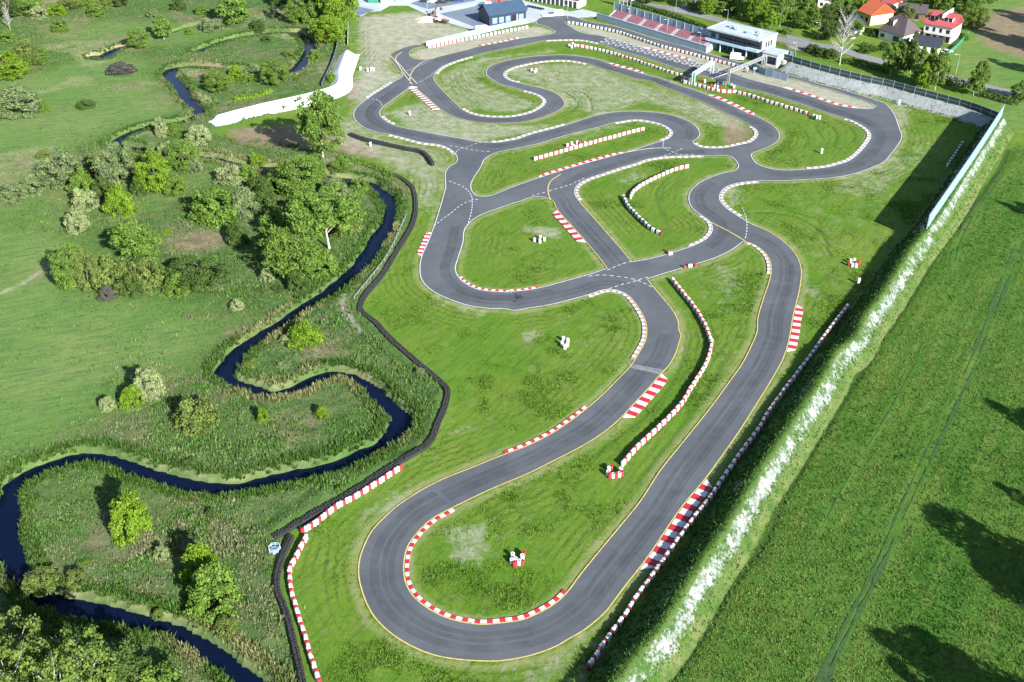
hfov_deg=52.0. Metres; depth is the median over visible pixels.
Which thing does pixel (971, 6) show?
leafy tree
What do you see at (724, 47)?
garage door
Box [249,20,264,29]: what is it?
bush
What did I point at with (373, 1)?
container
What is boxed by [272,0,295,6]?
leafy tree
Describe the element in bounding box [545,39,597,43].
racing kerb
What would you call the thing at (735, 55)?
parked van
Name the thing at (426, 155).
black tyre barrier
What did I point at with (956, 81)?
hedge
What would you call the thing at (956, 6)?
broad tree
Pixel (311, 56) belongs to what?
bush
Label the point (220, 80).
leafy tree
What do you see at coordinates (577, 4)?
garage row
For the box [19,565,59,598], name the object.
bush
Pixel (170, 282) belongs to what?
bush
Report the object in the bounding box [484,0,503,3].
recovery lorry
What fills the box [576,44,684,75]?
tyre barrier
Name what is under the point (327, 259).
bush
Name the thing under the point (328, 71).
wire fence
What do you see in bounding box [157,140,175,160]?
bush
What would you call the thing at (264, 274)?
bush
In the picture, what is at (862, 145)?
racing kerb
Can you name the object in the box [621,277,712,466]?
tyre barrier
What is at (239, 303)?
bush
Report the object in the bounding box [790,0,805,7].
leafy tree
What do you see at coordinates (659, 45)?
tyre barrier
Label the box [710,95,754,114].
racing kerb
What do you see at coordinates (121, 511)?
bush
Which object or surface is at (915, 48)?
birch tree
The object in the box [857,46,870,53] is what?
bush
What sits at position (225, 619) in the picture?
bush
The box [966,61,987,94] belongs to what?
birch tree
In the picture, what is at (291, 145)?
bush
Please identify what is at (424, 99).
racing kerb
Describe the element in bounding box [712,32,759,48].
window
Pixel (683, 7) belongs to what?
side road
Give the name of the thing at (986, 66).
birch tree
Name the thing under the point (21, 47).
broad tree
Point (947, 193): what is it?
noise barrier
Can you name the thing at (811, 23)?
birch tree
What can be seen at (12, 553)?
river water
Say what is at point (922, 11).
timber shed
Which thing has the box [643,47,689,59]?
racing kerb
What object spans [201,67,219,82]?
bush
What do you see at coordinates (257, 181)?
bush
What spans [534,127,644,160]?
tyre barrier
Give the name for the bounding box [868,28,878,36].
bush
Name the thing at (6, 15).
bare tree
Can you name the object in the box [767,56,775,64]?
window
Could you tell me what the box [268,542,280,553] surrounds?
pump chamber
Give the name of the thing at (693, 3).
leafy tree
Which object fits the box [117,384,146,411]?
bush
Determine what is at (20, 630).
pale branched tree
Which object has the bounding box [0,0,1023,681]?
ground
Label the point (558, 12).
container
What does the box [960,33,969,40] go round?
bush
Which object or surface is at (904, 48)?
birch tree
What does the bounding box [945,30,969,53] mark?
garden fence
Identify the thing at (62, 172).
broad tree
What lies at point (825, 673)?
field wheel ruts
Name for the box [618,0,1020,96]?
village road
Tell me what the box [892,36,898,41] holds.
window
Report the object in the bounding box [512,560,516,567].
tyre stack
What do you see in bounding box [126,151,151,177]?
bush
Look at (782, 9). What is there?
birch tree
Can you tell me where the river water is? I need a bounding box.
[0,27,411,681]
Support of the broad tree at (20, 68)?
on the ground at (378, 38)
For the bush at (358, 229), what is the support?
on the ground at (378, 38)
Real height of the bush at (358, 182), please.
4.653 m
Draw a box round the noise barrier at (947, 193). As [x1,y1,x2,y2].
[926,105,1004,228]
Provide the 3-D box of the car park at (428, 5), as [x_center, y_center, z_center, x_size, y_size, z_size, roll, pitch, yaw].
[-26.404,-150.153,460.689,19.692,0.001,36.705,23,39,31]
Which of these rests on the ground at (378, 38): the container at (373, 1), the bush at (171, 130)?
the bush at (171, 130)
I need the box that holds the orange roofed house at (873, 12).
[858,0,894,25]
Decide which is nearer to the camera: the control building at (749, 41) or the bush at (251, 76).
the bush at (251, 76)
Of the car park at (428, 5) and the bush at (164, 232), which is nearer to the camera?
the bush at (164, 232)
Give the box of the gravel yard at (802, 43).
[786,34,812,48]
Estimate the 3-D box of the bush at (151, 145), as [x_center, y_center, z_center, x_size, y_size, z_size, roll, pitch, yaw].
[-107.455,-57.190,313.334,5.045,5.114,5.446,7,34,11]
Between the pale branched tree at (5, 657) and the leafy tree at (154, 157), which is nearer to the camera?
the pale branched tree at (5, 657)
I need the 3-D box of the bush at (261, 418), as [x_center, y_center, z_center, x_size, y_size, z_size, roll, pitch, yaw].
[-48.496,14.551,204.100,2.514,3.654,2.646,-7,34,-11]
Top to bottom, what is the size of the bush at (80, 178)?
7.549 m
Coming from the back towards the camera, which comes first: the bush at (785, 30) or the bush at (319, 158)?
the bush at (785, 30)
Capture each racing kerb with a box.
[367,82,391,96]
[389,135,453,153]
[405,508,565,622]
[407,86,438,108]
[417,232,430,255]
[436,57,472,73]
[460,276,538,291]
[463,91,544,116]
[478,37,517,45]
[492,124,563,141]
[503,406,585,452]
[504,60,585,81]
[539,152,622,176]
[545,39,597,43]
[552,211,584,241]
[575,156,703,199]
[588,290,645,359]
[610,63,643,73]
[616,120,671,140]
[623,374,667,417]
[641,479,712,568]
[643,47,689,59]
[687,216,711,246]
[695,127,756,147]
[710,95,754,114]
[720,181,758,215]
[744,242,769,273]
[783,87,855,107]
[787,305,803,351]
[806,119,869,168]
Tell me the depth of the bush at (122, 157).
305.27 m
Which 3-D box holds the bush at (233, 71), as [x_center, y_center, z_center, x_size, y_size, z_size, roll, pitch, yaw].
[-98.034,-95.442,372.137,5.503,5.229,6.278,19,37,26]
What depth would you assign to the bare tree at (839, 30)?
379.36 m
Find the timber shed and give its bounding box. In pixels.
[897,2,928,20]
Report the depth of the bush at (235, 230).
265.01 m
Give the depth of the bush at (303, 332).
226.31 m
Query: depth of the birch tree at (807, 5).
433.27 m
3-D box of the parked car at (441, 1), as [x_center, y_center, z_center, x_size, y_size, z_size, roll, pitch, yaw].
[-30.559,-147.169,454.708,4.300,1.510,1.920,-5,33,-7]
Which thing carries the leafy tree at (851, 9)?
on the ground at (378, 38)
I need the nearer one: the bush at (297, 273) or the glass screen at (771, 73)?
the bush at (297, 273)
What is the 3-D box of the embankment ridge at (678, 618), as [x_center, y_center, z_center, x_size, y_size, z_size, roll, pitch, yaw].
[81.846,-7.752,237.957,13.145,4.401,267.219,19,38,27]
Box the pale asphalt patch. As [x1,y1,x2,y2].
[628,363,663,373]
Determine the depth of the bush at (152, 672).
149.02 m
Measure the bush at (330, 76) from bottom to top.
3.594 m
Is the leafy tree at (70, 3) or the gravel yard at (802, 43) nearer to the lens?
the gravel yard at (802, 43)
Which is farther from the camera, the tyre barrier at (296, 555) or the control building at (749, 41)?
the control building at (749, 41)
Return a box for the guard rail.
[354,214,406,298]
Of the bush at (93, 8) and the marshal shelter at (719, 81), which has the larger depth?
the bush at (93, 8)
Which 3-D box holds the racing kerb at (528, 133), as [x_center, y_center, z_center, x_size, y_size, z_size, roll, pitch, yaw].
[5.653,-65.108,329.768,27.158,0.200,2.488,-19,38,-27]
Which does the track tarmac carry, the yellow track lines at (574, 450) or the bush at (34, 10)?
the yellow track lines at (574, 450)
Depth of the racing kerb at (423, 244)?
267.45 m
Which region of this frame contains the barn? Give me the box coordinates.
[836,14,866,38]
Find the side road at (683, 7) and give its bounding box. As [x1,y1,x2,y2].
[675,0,697,10]
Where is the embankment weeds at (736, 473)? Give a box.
[586,118,1012,681]
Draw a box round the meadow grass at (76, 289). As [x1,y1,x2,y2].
[0,17,250,469]
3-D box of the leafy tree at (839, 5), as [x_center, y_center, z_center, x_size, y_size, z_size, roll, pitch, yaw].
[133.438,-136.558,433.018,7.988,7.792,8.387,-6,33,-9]
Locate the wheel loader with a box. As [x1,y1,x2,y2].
[435,15,448,22]
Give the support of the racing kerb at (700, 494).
on the ground at (378, 38)
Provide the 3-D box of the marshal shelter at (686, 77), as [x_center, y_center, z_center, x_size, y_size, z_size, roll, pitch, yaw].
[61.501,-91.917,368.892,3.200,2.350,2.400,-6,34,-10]
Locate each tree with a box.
[0,0,22,17]
[0,50,30,80]
[0,605,50,681]
[0,620,10,671]
[0,635,59,681]
[1,2,10,27]
[7,0,43,16]
[10,38,40,64]
[18,640,100,681]
[22,47,51,65]
[29,624,120,681]
[30,148,82,189]
[47,242,87,290]
[55,0,81,10]
[68,249,98,291]
[77,0,93,7]
[90,141,137,182]
[96,638,155,681]
[107,218,163,259]
[109,0,128,6]
[125,27,151,48]
[132,147,172,192]
[151,12,173,36]
[163,139,200,171]
[202,72,234,93]
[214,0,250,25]
[257,223,321,285]
[259,59,288,85]
[266,2,282,18]
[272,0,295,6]
[273,155,324,198]
[282,183,366,248]
[283,0,310,24]
[287,0,322,10]
[293,88,347,157]
[308,14,346,43]
[316,0,359,25]
[683,0,700,8]
[697,0,716,14]
[713,0,732,13]
[725,0,743,14]
[734,0,753,17]
[744,0,770,22]
[762,8,779,25]
[768,0,781,3]
[775,0,788,26]
[782,0,797,24]
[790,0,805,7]
[791,9,809,28]
[797,0,817,15]
[808,6,821,30]
[814,4,838,24]
[819,20,841,40]
[828,0,844,18]
[831,0,851,7]
[832,7,856,64]
[839,5,858,21]
[842,19,865,37]
[850,0,864,13]
[881,42,903,75]
[892,43,912,74]
[900,3,916,18]
[902,40,921,76]
[911,46,929,85]
[915,0,932,4]
[915,61,931,88]
[927,47,938,79]
[928,0,955,9]
[928,52,949,90]
[939,52,951,75]
[945,0,965,9]
[955,12,967,26]
[956,1,979,26]
[961,0,987,12]
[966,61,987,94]
[971,60,991,91]
[973,7,990,28]
[1010,80,1023,100]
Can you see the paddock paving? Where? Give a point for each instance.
(533, 14)
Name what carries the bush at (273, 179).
on the ground at (378, 38)
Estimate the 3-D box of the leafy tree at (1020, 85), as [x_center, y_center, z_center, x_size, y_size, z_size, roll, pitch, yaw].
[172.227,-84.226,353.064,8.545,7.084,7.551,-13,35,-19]
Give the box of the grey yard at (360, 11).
[353,6,372,15]
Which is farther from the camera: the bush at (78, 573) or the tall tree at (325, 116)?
the tall tree at (325, 116)
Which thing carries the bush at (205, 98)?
on the ground at (378, 38)
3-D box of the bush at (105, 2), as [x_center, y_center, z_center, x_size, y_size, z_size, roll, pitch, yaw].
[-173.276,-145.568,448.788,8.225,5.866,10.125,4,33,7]
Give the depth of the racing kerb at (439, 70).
386.14 m
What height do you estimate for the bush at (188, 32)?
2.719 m
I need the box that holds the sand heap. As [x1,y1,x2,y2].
[414,16,434,22]
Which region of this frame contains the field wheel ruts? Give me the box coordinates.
[805,173,1023,681]
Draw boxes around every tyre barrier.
[272,171,449,539]
[273,534,306,681]
[287,534,321,681]
[300,464,402,533]
[349,132,434,165]
[428,25,527,47]
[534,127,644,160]
[567,21,748,69]
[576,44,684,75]
[586,304,848,670]
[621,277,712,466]
[622,194,662,235]
[629,164,688,198]
[684,80,736,92]
[738,91,809,114]
[946,141,963,166]
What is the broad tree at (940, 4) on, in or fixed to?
on the ground at (378, 38)
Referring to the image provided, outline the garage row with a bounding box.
[529,0,585,8]
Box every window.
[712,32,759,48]
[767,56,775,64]
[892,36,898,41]
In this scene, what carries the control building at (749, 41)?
on the ground at (378, 38)
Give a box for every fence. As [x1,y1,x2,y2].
[322,38,338,85]
[783,53,998,117]
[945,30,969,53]
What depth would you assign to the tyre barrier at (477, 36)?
412.73 m
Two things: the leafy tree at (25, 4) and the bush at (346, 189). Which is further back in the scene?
the leafy tree at (25, 4)
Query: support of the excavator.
on the paddock paving
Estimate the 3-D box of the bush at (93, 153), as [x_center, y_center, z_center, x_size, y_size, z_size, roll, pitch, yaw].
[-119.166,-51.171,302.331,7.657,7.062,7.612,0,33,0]
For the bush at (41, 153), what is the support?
on the ground at (378, 38)
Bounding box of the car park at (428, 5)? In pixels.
[411,0,474,8]
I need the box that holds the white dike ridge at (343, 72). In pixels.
[209,50,358,125]
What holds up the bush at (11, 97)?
on the ground at (378, 38)
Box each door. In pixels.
[512,14,516,20]
[718,43,757,57]
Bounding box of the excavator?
[427,4,442,16]
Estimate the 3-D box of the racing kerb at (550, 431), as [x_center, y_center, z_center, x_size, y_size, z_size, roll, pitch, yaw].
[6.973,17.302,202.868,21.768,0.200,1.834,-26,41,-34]
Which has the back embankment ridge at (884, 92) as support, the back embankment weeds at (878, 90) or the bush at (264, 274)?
the back embankment weeds at (878, 90)
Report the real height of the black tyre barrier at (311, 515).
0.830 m
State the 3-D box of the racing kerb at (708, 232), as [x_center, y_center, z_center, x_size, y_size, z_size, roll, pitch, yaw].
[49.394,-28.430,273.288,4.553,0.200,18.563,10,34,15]
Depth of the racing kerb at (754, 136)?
322.36 m
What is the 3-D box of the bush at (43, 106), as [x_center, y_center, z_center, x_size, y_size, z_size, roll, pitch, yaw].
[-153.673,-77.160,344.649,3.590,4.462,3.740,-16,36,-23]
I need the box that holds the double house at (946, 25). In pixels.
[923,8,963,43]
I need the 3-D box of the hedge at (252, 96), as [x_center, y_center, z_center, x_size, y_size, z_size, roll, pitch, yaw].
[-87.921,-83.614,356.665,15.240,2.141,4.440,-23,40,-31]
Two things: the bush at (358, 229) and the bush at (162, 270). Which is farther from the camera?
the bush at (358, 229)
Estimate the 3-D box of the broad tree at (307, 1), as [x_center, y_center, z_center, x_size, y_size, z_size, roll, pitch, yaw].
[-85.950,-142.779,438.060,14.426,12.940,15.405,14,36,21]
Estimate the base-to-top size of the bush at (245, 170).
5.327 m
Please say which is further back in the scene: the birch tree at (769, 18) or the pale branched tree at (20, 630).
the birch tree at (769, 18)
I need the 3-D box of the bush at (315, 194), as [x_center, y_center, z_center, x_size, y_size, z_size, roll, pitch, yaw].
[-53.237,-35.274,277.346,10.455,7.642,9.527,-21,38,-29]
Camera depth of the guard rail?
258.91 m
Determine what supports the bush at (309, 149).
on the ground at (378, 38)
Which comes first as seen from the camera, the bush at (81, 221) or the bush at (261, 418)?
the bush at (261, 418)
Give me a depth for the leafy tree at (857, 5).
437.30 m
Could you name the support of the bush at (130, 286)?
on the ground at (378, 38)
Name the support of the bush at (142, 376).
on the ground at (378, 38)
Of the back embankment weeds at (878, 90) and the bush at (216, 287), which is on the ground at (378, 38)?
the bush at (216, 287)
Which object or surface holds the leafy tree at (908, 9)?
on the ground at (378, 38)
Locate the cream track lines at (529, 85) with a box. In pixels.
[391,52,779,152]
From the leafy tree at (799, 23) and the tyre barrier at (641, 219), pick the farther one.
the leafy tree at (799, 23)
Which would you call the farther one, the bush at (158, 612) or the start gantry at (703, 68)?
the start gantry at (703, 68)
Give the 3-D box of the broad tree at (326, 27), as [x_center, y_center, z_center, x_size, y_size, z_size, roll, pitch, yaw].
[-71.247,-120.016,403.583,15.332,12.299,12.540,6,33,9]
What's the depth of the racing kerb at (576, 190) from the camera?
307.11 m
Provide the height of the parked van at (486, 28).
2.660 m
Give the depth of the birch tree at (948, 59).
368.83 m
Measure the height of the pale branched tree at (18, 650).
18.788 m
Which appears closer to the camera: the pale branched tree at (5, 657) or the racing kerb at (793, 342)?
the pale branched tree at (5, 657)
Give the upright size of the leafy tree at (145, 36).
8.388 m
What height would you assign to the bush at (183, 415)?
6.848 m
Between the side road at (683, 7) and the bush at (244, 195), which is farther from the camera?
the side road at (683, 7)
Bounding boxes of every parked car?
[436,0,446,3]
[941,49,952,52]
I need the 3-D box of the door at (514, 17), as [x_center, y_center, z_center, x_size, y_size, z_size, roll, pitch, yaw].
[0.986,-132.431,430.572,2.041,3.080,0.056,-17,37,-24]
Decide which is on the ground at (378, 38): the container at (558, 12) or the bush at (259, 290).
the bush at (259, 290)
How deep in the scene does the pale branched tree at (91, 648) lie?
144.83 m
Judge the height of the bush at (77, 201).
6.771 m
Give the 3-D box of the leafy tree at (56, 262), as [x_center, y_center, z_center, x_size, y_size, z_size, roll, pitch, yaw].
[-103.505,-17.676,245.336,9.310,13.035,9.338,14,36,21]
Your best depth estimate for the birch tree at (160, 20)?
407.86 m
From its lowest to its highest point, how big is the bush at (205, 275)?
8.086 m
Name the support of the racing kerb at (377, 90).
on the ground at (378, 38)
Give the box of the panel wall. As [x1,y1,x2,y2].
[426,18,526,46]
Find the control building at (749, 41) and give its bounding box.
[705,21,777,58]
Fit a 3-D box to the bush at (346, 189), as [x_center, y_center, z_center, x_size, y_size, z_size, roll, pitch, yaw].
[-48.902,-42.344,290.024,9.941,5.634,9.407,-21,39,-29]
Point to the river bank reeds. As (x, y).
(242, 643)
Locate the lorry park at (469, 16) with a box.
[440,0,527,25]
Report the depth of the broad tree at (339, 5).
419.44 m
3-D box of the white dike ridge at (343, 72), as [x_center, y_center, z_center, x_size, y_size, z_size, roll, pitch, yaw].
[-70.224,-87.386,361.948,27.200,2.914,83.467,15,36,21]
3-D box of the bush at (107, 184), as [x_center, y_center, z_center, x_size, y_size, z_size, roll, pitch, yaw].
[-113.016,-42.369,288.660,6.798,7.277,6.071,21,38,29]
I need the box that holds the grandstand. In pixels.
[597,2,718,52]
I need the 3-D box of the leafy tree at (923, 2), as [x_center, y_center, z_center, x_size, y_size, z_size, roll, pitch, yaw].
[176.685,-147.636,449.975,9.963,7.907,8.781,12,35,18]
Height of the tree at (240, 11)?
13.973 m
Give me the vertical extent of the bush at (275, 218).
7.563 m
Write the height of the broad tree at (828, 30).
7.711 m
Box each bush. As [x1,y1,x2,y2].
[0,30,19,44]
[0,84,45,119]
[0,182,28,204]
[4,627,26,668]
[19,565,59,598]
[20,172,46,197]
[28,2,48,19]
[30,625,76,672]
[35,149,52,159]
[39,100,50,113]
[46,3,66,15]
[51,19,69,32]
[63,207,89,235]
[64,567,88,594]
[65,167,94,196]
[71,187,99,212]
[75,99,95,110]
[76,558,90,567]
[86,2,106,17]
[86,150,103,176]
[88,253,110,278]
[90,253,134,295]
[91,176,112,200]
[96,285,117,301]
[97,0,115,8]
[98,396,116,412]
[102,182,138,218]
[106,61,138,75]
[108,486,153,547]
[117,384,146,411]
[118,147,135,167]
[118,271,144,298]
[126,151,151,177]
[126,257,165,295]
[129,175,149,196]
[133,366,166,402]
[137,660,187,681]
[144,141,157,151]
[146,8,157,18]
[151,608,163,620]
[153,544,170,560]
[154,116,167,137]
[155,265,169,287]
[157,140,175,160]
[159,229,172,235]
[162,271,192,298]
[163,172,186,197]
[164,254,231,294]
[167,122,185,136]
[170,0,187,10]
[172,396,221,437]
[178,541,221,585]
[180,457,198,470]
[183,561,243,624]
[184,124,212,145]
[185,27,194,34]
[186,154,204,174]
[187,186,238,230]
[194,4,208,15]
[198,17,224,32]
[200,95,211,103]
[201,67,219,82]
[205,508,214,517]
[211,283,224,291]
[211,575,238,599]
[212,165,244,185]
[214,614,238,640]
[225,221,249,247]
[228,64,243,78]
[229,299,244,311]
[231,185,261,218]
[235,163,257,182]
[239,73,260,84]
[242,357,260,367]
[243,218,255,223]
[245,175,273,192]
[248,183,278,212]
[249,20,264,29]
[249,152,266,166]
[253,22,264,32]
[255,287,263,292]
[257,407,268,423]
[258,206,289,237]
[258,267,274,281]
[261,35,271,42]
[265,170,287,196]
[271,285,284,292]
[275,360,294,369]
[279,331,292,346]
[281,49,293,57]
[286,269,309,293]
[286,319,325,350]
[287,143,298,147]
[299,192,321,218]
[300,247,338,280]
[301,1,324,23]
[306,49,322,61]
[307,146,316,151]
[308,152,327,182]
[313,405,329,419]
[318,177,352,197]
[326,72,336,83]
[328,158,352,174]
[329,209,363,238]
[334,485,344,493]
[350,177,369,194]
[391,359,401,366]
[414,367,425,375]
[756,22,770,30]
[780,27,793,33]
[805,43,819,52]
[812,47,827,57]
[822,48,839,59]
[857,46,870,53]
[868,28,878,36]
[878,41,890,50]
[898,38,911,46]
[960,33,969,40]
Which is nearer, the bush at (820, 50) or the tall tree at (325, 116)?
the tall tree at (325, 116)
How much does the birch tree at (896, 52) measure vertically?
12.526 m
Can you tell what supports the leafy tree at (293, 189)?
on the ground at (378, 38)
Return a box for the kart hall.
[477,0,526,25]
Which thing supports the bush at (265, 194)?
on the ground at (378, 38)
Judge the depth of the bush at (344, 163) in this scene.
304.16 m
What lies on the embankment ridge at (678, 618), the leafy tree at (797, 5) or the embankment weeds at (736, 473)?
the embankment weeds at (736, 473)
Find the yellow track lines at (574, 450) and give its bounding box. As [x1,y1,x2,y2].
[358,42,801,661]
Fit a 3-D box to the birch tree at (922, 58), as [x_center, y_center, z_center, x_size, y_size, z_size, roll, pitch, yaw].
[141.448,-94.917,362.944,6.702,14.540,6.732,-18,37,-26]
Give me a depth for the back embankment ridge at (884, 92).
355.68 m
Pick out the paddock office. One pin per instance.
(384, 1)
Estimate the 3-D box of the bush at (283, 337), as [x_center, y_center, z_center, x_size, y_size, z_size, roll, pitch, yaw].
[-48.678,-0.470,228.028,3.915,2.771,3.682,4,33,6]
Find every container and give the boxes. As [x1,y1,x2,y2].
[368,0,378,2]
[554,9,562,15]
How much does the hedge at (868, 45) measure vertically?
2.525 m
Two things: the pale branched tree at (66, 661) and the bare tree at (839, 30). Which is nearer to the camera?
the pale branched tree at (66, 661)
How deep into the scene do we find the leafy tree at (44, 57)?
383.25 m
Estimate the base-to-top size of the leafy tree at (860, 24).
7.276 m
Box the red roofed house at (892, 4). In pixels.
[877,0,903,11]
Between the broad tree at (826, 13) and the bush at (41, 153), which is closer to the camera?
the bush at (41, 153)
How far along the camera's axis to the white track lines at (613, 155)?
319.76 m
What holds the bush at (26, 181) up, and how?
on the ground at (378, 38)
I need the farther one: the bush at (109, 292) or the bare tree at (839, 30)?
the bare tree at (839, 30)
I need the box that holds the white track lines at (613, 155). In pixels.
[353,15,901,624]
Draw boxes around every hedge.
[232,87,271,101]
[336,155,394,177]
[626,0,709,28]
[840,57,890,73]
[860,41,879,51]
[941,76,968,87]
[977,90,1020,104]
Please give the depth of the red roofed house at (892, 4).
439.64 m
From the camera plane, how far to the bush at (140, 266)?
245.65 m
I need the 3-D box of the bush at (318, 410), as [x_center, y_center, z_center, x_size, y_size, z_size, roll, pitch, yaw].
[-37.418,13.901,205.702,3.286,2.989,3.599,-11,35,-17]
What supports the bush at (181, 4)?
on the ground at (378, 38)
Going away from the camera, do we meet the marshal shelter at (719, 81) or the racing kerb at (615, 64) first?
the marshal shelter at (719, 81)
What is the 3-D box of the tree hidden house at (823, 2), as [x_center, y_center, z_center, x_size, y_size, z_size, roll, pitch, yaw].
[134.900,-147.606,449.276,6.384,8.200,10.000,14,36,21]
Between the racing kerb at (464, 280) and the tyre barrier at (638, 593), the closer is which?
the tyre barrier at (638, 593)
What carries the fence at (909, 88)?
on the back embankment ridge at (884, 92)
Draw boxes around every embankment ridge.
[581,117,1013,681]
[777,62,994,127]
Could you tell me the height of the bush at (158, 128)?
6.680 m
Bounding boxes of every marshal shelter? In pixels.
[681,75,691,83]
[715,79,726,86]
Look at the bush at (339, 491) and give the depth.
187.18 m
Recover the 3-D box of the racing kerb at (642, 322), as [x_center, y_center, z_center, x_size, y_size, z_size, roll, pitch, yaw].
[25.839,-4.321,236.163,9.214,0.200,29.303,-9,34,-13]
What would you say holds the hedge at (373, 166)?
on the ground at (378, 38)
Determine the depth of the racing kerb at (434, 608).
165.99 m
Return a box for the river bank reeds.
[0,25,426,681]
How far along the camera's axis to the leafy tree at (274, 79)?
363.40 m
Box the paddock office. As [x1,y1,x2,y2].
[379,0,406,2]
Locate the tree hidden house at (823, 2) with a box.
[818,0,832,6]
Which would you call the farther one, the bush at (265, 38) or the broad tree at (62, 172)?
the bush at (265, 38)
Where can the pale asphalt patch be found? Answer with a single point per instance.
(638, 367)
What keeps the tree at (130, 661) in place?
on the ground at (378, 38)
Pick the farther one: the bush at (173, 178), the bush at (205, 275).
the bush at (173, 178)
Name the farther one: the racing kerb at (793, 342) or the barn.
the barn
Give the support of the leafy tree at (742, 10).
on the ground at (378, 38)
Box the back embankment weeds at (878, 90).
[779,61,1009,125]
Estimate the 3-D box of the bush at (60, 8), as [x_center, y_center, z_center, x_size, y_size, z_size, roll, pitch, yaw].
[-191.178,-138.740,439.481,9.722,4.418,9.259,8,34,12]
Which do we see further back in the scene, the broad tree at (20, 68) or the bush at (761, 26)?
the bush at (761, 26)
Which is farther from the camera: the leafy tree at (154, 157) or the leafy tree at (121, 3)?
the leafy tree at (121, 3)
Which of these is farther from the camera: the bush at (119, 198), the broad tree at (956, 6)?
the broad tree at (956, 6)
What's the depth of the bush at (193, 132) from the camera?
320.83 m
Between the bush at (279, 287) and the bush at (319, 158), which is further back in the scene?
the bush at (319, 158)
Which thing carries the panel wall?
on the ground at (378, 38)
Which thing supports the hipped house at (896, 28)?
on the ground at (378, 38)
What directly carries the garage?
on the ground at (378, 38)
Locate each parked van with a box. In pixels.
[474,25,490,31]
[730,52,743,60]
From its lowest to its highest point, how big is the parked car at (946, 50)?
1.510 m
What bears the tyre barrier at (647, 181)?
on the ground at (378, 38)
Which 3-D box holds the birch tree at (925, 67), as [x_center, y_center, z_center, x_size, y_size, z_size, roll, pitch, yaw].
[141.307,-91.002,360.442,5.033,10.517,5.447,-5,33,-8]
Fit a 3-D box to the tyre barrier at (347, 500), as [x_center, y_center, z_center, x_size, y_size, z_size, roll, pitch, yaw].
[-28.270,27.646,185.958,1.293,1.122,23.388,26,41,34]
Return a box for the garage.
[913,34,943,53]
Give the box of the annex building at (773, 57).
[761,47,788,67]
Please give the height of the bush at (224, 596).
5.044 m
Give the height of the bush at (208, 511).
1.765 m
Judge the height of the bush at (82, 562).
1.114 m
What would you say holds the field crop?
on the ground at (378, 38)
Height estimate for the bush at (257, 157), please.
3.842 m
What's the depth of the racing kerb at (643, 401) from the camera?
211.82 m
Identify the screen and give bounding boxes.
[752,62,787,80]
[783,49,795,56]
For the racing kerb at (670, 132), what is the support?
on the ground at (378, 38)
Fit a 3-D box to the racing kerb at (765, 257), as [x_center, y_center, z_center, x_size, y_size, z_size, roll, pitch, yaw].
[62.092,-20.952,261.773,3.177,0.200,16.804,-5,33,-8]
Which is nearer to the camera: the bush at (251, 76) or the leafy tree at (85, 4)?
the bush at (251, 76)
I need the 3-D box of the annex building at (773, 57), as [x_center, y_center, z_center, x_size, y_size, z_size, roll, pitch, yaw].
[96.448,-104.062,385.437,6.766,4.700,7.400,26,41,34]
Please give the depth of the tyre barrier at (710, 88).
362.91 m
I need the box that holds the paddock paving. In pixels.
[358,0,596,29]
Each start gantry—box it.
[691,60,714,85]
[727,56,764,83]
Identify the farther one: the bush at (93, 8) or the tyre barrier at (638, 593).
the bush at (93, 8)
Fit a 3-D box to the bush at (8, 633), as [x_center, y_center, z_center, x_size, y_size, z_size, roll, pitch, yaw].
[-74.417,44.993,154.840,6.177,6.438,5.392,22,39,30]
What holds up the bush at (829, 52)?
on the ground at (378, 38)
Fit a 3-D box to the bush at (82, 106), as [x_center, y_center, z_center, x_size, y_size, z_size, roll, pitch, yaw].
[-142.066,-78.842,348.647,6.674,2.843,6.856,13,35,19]
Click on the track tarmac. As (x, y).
(403, 614)
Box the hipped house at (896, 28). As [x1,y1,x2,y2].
[878,15,921,42]
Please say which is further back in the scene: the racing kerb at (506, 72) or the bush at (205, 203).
the racing kerb at (506, 72)
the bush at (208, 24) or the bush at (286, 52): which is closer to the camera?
the bush at (286, 52)
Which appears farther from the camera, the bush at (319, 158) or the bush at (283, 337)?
the bush at (319, 158)
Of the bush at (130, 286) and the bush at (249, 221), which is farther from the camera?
the bush at (249, 221)
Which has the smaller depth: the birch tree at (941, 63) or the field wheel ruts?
the field wheel ruts
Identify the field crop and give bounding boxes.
[671,143,1023,681]
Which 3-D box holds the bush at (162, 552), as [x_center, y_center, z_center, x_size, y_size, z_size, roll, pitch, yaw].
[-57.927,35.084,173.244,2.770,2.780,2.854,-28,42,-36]
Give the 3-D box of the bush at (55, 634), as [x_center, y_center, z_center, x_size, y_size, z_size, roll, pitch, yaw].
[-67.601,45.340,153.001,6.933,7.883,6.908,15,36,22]
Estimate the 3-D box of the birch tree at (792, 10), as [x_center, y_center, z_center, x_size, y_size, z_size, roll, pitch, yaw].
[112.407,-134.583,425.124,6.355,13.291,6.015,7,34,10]
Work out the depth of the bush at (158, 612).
162.87 m
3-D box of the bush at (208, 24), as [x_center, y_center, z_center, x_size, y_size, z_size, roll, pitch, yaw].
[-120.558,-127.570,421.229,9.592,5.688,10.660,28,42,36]
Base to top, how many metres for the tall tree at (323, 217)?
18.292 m
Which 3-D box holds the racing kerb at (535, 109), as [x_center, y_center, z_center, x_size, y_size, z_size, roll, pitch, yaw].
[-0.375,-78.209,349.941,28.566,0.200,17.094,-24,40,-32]
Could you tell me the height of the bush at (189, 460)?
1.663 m
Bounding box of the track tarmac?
[353,16,901,661]

